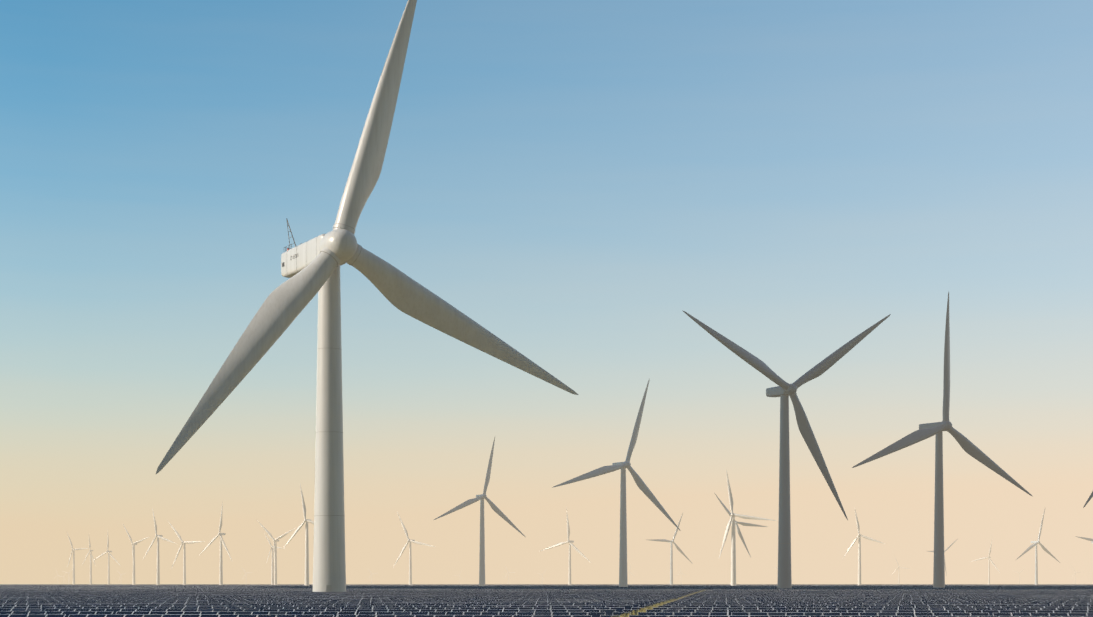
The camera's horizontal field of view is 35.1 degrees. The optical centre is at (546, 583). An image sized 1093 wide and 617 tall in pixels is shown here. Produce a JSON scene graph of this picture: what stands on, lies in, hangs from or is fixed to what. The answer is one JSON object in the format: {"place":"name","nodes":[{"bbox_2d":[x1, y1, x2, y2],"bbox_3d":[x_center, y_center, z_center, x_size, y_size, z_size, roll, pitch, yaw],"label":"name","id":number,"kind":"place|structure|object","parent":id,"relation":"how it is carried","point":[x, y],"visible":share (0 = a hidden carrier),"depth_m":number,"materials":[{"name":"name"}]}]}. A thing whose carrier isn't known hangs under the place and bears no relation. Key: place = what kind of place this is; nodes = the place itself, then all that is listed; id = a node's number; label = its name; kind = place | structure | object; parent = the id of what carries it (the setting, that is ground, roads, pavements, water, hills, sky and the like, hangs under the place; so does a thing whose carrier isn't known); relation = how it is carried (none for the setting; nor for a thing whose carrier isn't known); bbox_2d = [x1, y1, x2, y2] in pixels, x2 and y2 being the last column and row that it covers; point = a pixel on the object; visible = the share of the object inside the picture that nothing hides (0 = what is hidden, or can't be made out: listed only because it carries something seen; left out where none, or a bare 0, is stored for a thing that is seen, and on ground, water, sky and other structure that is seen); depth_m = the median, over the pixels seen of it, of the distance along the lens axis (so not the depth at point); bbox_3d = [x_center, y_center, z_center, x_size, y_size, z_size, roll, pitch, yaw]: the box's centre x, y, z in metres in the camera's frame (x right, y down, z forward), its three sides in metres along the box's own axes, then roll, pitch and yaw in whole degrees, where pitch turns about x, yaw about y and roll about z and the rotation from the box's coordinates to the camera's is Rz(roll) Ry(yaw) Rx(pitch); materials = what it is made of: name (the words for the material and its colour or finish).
{"place":"outdoors","nodes":[
{"label":"outdoors","id":0,"kind":"place"},
{"bbox_2d":[0,584,1092,616],"bbox_3d":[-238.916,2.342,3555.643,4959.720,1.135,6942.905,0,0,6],"label":"solar field","id":1,"kind":"structure","parent":0,"point":[533,600],"depth_m":190.20,"materials":[{"name":"blue glass"}]},
{"bbox_2d":[1075,536,1092,542],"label":"turbine","id":2,"kind":"object","parent":1,"relation":"on","point":[1089,539],"visible":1,"depth_m":3134.81,"materials":[{"name":"paint"}]},
{"bbox_2d":[0,0,1092,583],"label":"sky","id":3,"kind":"structure","parent":0,"point":[573,178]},
{"label":"ground","id":4,"kind":"structure","parent":0,"visible":0},
{"bbox_2d":[67,533,87,584],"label":"turbine","id":5,"kind":"object","parent":4,"relation":"on","point":[73,551],"visible":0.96,"depth_m":3830.02,"materials":[{"name":"paint"}]},
{"bbox_2d":[82,538,95,584],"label":"turbine","id":6,"kind":"object","parent":4,"relation":"on","point":[91,556],"visible":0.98,"depth_m":3945.56,"materials":[{"name":"paint"}]},
{"bbox_2d":[94,534,119,584],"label":"turbine","id":7,"kind":"object","parent":4,"relation":"on","point":[109,554],"visible":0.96,"depth_m":4060.25,"materials":[{"name":"paint"}]},
{"bbox_2d":[123,525,148,584],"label":"turbine","id":8,"kind":"object","parent":4,"relation":"on","point":[133,554],"visible":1,"depth_m":3298.27,"materials":[{"name":"paint"}]},
{"bbox_2d":[143,508,175,584],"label":"turbine","id":9,"kind":"object","parent":4,"relation":"on","point":[158,562],"visible":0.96,"depth_m":2748.15,"materials":[{"name":"paint"}]},
{"bbox_2d":[167,520,204,584],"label":"turbine","id":10,"kind":"object","parent":4,"relation":"on","point":[184,557],"visible":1,"depth_m":3182.08,"materials":[{"name":"paint"}]},
{"bbox_2d":[200,501,231,584],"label":"turbine","id":11,"kind":"object","parent":4,"relation":"on","point":[221,561],"visible":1,"depth_m":2642.35,"materials":[{"name":"paint"}]},
{"bbox_2d":[264,533,284,584],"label":"turbine","id":12,"kind":"object","parent":4,"relation":"on","point":[272,573],"visible":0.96,"depth_m":3552.00,"materials":[{"name":"paint"}]},
{"bbox_2d":[259,522,294,584],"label":"turbine","id":13,"kind":"object","parent":4,"relation":"on","point":[276,540],"visible":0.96,"depth_m":3034.92,"materials":[{"name":"paint"}]},
{"bbox_2d":[284,484,313,584],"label":"turbine","id":14,"kind":"object","parent":4,"relation":"on","point":[306,521],"visible":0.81,"depth_m":2081.58,"materials":[{"name":"paint"}]},
{"bbox_2d":[156,0,577,591],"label":"turbine","id":15,"kind":"object","parent":4,"relation":"on","point":[310,269],"visible":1,"depth_m":393.05,"materials":[{"name":"paint"}]},
{"bbox_2d":[393,512,434,584],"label":"turbine","id":16,"kind":"object","parent":4,"relation":"on","point":[410,557],"visible":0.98,"depth_m":3041.38,"materials":[{"name":"paint"}]},
{"bbox_2d":[434,438,524,585],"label":"turbine","id":17,"kind":"object","parent":4,"relation":"on","point":[494,507],"visible":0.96,"depth_m":1506.66,"materials":[{"name":"paint"}]},
{"bbox_2d":[541,507,590,584],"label":"turbine","id":18,"kind":"object","parent":4,"relation":"on","point":[570,542],"visible":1,"depth_m":3114.66,"materials":[{"name":"paint"}]},
{"bbox_2d":[552,378,680,586],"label":"turbine","id":19,"kind":"object","parent":4,"relation":"on","point":[644,489],"visible":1,"depth_m":1107.92,"materials":[{"name":"paint"}]},
{"bbox_2d":[614,590,703,616],"bbox_3d":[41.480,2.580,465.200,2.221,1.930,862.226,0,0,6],"label":"weed strip","id":20,"kind":"object","parent":4,"relation":"on","point":[642,610],"visible":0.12,"depth_m":125.75,"materials":[{"name":"green plant"}]},
{"bbox_2d":[650,513,692,584],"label":"turbine","id":21,"kind":"object","parent":4,"relation":"on","point":[671,557],"visible":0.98,"depth_m":3111.67,"materials":[{"name":"paint"}]},
{"bbox_2d":[715,494,766,571],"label":"turbine","id":22,"kind":"object","parent":4,"relation":"on","point":[737,526],"visible":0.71,"depth_m":2147.61,"materials":[{"name":"paint"}]},
{"bbox_2d":[719,470,776,585],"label":"turbine","id":23,"kind":"object","parent":4,"relation":"on","point":[733,572],"visible":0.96,"depth_m":1907.90,"materials":[{"name":"paint"}]},
{"bbox_2d":[682,310,890,588],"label":"turbine","id":24,"kind":"object","parent":4,"relation":"on","point":[784,390],"visible":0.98,"depth_m":680.62,"materials":[{"name":"paint"}]},
{"bbox_2d":[843,509,884,584],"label":"turbine","id":25,"kind":"object","parent":4,"relation":"on","point":[859,536],"visible":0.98,"depth_m":2699.67,"materials":[{"name":"paint"}]},
{"bbox_2d":[893,555,908,583],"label":"turbine","id":26,"kind":"object","parent":4,"relation":"on","point":[898,570],"visible":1,"depth_m":7727.65,"materials":[{"name":"paint"}]},
{"bbox_2d":[928,541,954,575],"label":"turbine","id":27,"kind":"object","parent":4,"relation":"on","point":[944,555],"visible":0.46,"depth_m":4194.85,"materials":[{"name":"paint"}]},
{"bbox_2d":[852,292,1031,587],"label":"turbine","id":28,"kind":"object","parent":4,"relation":"on","point":[936,429],"visible":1,"depth_m":837.37,"materials":[{"name":"paint"}]},
{"bbox_2d":[970,537,998,584],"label":"turbine","id":29,"kind":"object","parent":4,"relation":"on","point":[989,559],"visible":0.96,"depth_m":4927.93,"materials":[{"name":"paint"}]},
{"bbox_2d":[1016,510,1059,584],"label":"turbine","id":30,"kind":"object","parent":4,"relation":"on","point":[1036,559],"visible":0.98,"depth_m":3154.78,"materials":[{"name":"paint"}]},
{"bbox_2d":[1083,491,1092,507],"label":"turbine","id":31,"kind":"object","parent":4,"relation":"on","point":[1089,498],"visible":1,"depth_m":739.23,"materials":[{"name":"paint"}]}
]}

